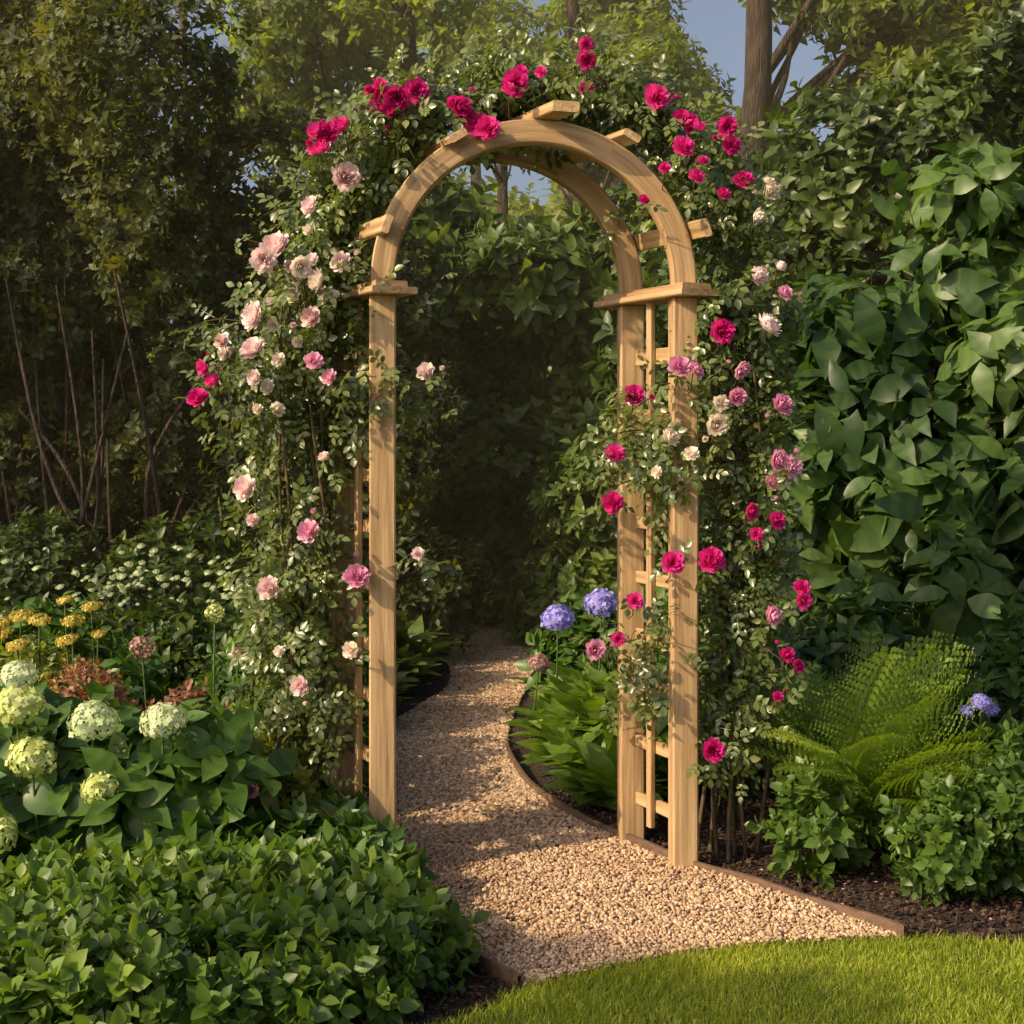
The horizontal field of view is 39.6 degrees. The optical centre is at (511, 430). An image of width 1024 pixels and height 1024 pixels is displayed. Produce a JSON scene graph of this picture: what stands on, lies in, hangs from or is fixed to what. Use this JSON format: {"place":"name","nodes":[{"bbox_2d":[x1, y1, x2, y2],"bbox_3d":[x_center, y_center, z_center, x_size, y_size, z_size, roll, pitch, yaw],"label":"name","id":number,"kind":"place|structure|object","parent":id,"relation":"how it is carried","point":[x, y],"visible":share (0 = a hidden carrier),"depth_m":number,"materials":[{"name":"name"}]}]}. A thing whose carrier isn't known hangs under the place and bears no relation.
{"place":"outdoors","nodes":[
{"label":"outdoors","id":0,"kind":"place"},
{"bbox_2d":[2,0,163,570],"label":"oak tree","id":1,"kind":"object","parent":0,"point":[133,71],"depth_m":12.43,"materials":[{"name":"green plant"}]},
{"bbox_2d":[118,0,875,331],"label":"sky","id":2,"kind":"structure","parent":0,"point":[720,25],"materials":[{"name":"blue"}]},
{"bbox_2d":[71,538,1023,1023],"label":"ground","id":3,"kind":"structure","parent":0,"point":[423,688],"depth_m":4.64,"materials":[{"name":"soil"}]},
{"bbox_2d":[0,594,106,702],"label":"yarrow","id":4,"kind":"object","parent":3,"relation":"on","point":[19,652],"visible":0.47,"depth_m":5.48,"materials":[{"name":"yellow plant"}]},
{"bbox_2d":[45,656,232,717],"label":"spirea shrub","id":5,"kind":"object","parent":3,"relation":"on","point":[76,688],"visible":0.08,"depth_m":5.02,"materials":[{"name":"red plant"}]},
{"bbox_2d":[0,659,299,864],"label":"hydrangea bush","id":6,"kind":"object","parent":3,"relation":"on","point":[104,766],"visible":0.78,"depth_m":4.27,"materials":[{"name":"green plant"}]},
{"bbox_2d":[0,591,368,785],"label":"border shrub","id":7,"kind":"object","parent":3,"relation":"on","point":[123,661],"visible":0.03,"depth_m":6.00,"materials":[{"name":"green plant"}]},
{"bbox_2d":[129,603,245,712],"bbox_3d":[-1.224,1.098,5.681,0.641,0.838,0.560,0,0,-33],"label":"allium","id":8,"kind":"object","parent":3,"relation":"on","point":[138,653],"visible":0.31,"depth_m":5.56,"materials":[{"name":"pink plant"}]},
{"bbox_2d":[0,499,402,728],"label":"white flowering shrub","id":9,"kind":"object","parent":3,"relation":"on","point":[185,618],"visible":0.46,"depth_m":7.70,"materials":[{"name":"green plant"}]},
{"bbox_2d":[0,819,489,1023],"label":"mint groundcover","id":10,"kind":"object","parent":3,"relation":"on","point":[187,931],"visible":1,"depth_m":3.48,"materials":[{"name":"green plant"}]},
{"bbox_2d":[0,0,502,661],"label":"privet thicket","id":11,"kind":"object","parent":3,"relation":"on","point":[68,358],"visible":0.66,"depth_m":8.67,"materials":[{"name":"green plant"}]},
{"bbox_2d":[247,785,259,804],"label":"pink flower","id":12,"kind":"object","parent":3,"relation":"on","point":[253,791],"visible":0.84,"depth_m":4.35,"materials":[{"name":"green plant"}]},
{"bbox_2d":[224,702,324,806],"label":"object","id":13,"kind":"object","parent":3,"relation":"on","point":[305,785],"visible":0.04,"depth_m":4.68,"materials":[{"name":"green plant"}]},
{"bbox_2d":[132,757,438,880],"bbox_3d":[-0.767,1.317,4.621,1.096,0.393,1.302,0,0,0],"label":"ivy groundcover","id":14,"kind":"object","parent":3,"relation":"on","point":[361,828],"visible":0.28,"depth_m":4.34,"materials":[{"name":"green plant"}]},
{"bbox_2d":[174,0,489,193],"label":"oak tree","id":15,"kind":"object","parent":3,"relation":"on","point":[296,39],"visible":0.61,"depth_m":15.40,"materials":[{"name":"green plant"}]},
{"bbox_2d":[168,9,565,806],"bbox_3d":[-0.487,0.042,4.795,1.374,2.936,0.866,0,0,0],"label":"climbing rose","id":16,"kind":"object","parent":3,"relation":"on","point":[312,427],"visible":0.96,"depth_m":4.68,"materials":[{"name":"green plant"}]},
{"bbox_2d":[363,604,464,720],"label":"hosta clump","id":17,"kind":"object","parent":3,"relation":"on","point":[414,655],"visible":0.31,"depth_m":7.90,"materials":[{"name":"green plant"}]},
{"bbox_2d":[432,888,521,989],"bbox_3d":[-0.149,1.437,4.062,0.057,0.066,0.855,0,0,-20],"label":"path edging","id":18,"kind":"object","parent":3,"relation":"on","point":[508,974],"visible":0.28,"depth_m":3.74,"materials":[{"name":"wood"}]},
{"bbox_2d":[4,0,961,549],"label":"distant trees","id":19,"kind":"object","parent":3,"relation":"on","point":[556,202],"visible":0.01,"depth_m":22.43,"materials":[{"name":"green plant"}]},
{"bbox_2d":[415,0,584,224],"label":"oak tree","id":20,"kind":"object","parent":3,"relation":"on","point":[444,43],"visible":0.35,"depth_m":19.00,"materials":[{"name":"green plant"}]},
{"bbox_2d":[335,100,721,866],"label":"garden arch","id":21,"kind":"structure","parent":3,"relation":"on","point":[543,128],"depth_m":4.66,"materials":[{"name":"brown wood"}]},
{"bbox_2d":[501,655,720,818],"bbox_3d":[0.318,1.240,6.502,0.811,0.401,2.767,0,0,-9],"label":"hosta clump","id":22,"kind":"object","parent":3,"relation":"on","point":[570,730],"visible":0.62,"depth_m":5.80,"materials":[{"name":"green plant"}]},
{"bbox_2d":[503,0,719,499],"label":"oak tree","id":23,"kind":"object","parent":3,"relation":"on","point":[678,53],"visible":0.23,"depth_m":15.76,"materials":[{"name":"green plant"}]},
{"bbox_2d":[294,163,934,623],"bbox_3d":[1.576,-0.260,10.999,6.732,3.783,2.903,0,0,0],"label":"laurel hedge","id":24,"kind":"object","parent":3,"relation":"on","point":[524,383],"visible":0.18,"depth_m":10.23,"materials":[{"name":"green plant"}]},
{"bbox_2d":[534,0,735,187],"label":"oak tree","id":25,"kind":"object","parent":3,"relation":"on","point":[600,8],"visible":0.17,"depth_m":18.47,"materials":[{"name":"green plant"}]},
{"bbox_2d":[454,6,827,864],"bbox_3d":[0.443,0.007,4.814,1.218,2.889,0.718,0,0,9],"label":"climbing rose","id":26,"kind":"object","parent":3,"relation":"on","point":[754,544],"visible":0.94,"depth_m":4.72,"materials":[{"name":"green plant"}]},
{"bbox_2d":[513,571,772,748],"bbox_3d":[0.696,1.119,7.132,1.387,0.901,1.567,0,0,0],"label":"blue hydrangea","id":27,"kind":"object","parent":3,"relation":"on","point":[565,620],"visible":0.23,"depth_m":6.78,"materials":[{"name":"green plant"}]},
{"bbox_2d":[493,381,891,648],"bbox_3d":[1.289,0.452,9.496,2.883,2.244,1.263,0,0,0],"label":"viburnum shrub","id":28,"kind":"object","parent":3,"relation":"on","point":[590,546],"visible":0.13,"depth_m":9.21,"materials":[{"name":"green plant"}]},
{"bbox_2d":[506,742,906,936],"bbox_3d":[0.425,1.437,5.182,0.282,0.066,2.659,0,0,-25],"label":"path edging","id":29,"kind":"object","parent":3,"relation":"on","point":[872,918],"visible":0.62,"depth_m":4.56,"materials":[{"name":"wood"}]},
{"bbox_2d":[582,1,1023,613],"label":"elder shrub","id":30,"kind":"object","parent":3,"relation":"on","point":[900,119],"visible":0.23,"depth_m":8.17,"materials":[{"name":"green plant"}]},
{"bbox_2d":[744,756,892,891],"bbox_3d":[1.018,1.289,4.626,0.451,0.476,0.478,0,0,27],"label":"shrub","id":31,"kind":"object","parent":3,"relation":"on","point":[830,832],"visible":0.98,"depth_m":4.56,"materials":[{"name":"green plant"}]},
{"bbox_2d":[655,582,1023,798],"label":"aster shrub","id":32,"kind":"object","parent":3,"relation":"on","point":[998,665],"visible":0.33,"depth_m":5.62,"materials":[{"name":"green plant"}]},
{"bbox_2d":[666,140,1023,715],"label":"broadleaf shrub","id":33,"kind":"object","parent":3,"relation":"on","point":[931,517],"visible":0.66,"depth_m":6.42,"materials":[{"name":"green plant"}]},
{"bbox_2d":[683,0,1020,222],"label":"oak tree","id":34,"kind":"object","parent":3,"relation":"on","point":[905,32],"visible":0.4,"depth_m":13.70,"materials":[{"name":"green plant"}]},
{"bbox_2d":[715,630,1023,841],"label":"fern","id":35,"kind":"object","parent":3,"relation":"on","point":[873,740],"visible":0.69,"depth_m":4.74,"materials":[{"name":"green plant"}]},
{"bbox_2d":[876,727,1023,825],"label":"shrub","id":36,"kind":"object","parent":3,"relation":"on","point":[932,762],"visible":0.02,"depth_m":5.25,"materials":[{"name":"green plant"}]},
{"bbox_2d":[878,716,1023,910],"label":"shrub","id":37,"kind":"object","parent":3,"relation":"on","point":[978,854],"visible":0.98,"depth_m":4.34,"materials":[{"name":"green plant"}]},
{"bbox_2d":[396,621,902,988],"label":"gravel path","id":38,"kind":"structure","parent":0,"point":[466,811],"depth_m":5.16,"materials":[{"name":"beige gravel"}]},
{"bbox_2d":[391,929,1023,1023],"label":"lawn","id":39,"kind":"structure","parent":0,"point":[794,995],"depth_m":3.66,"materials":[{"name":"green plant"}]},
{"bbox_2d":[950,0,1023,136],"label":"oak tree","id":40,"kind":"object","parent":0,"point":[999,4],"visible":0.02,"depth_m":12.05,"materials":[{"name":"green plant"}]}
]}

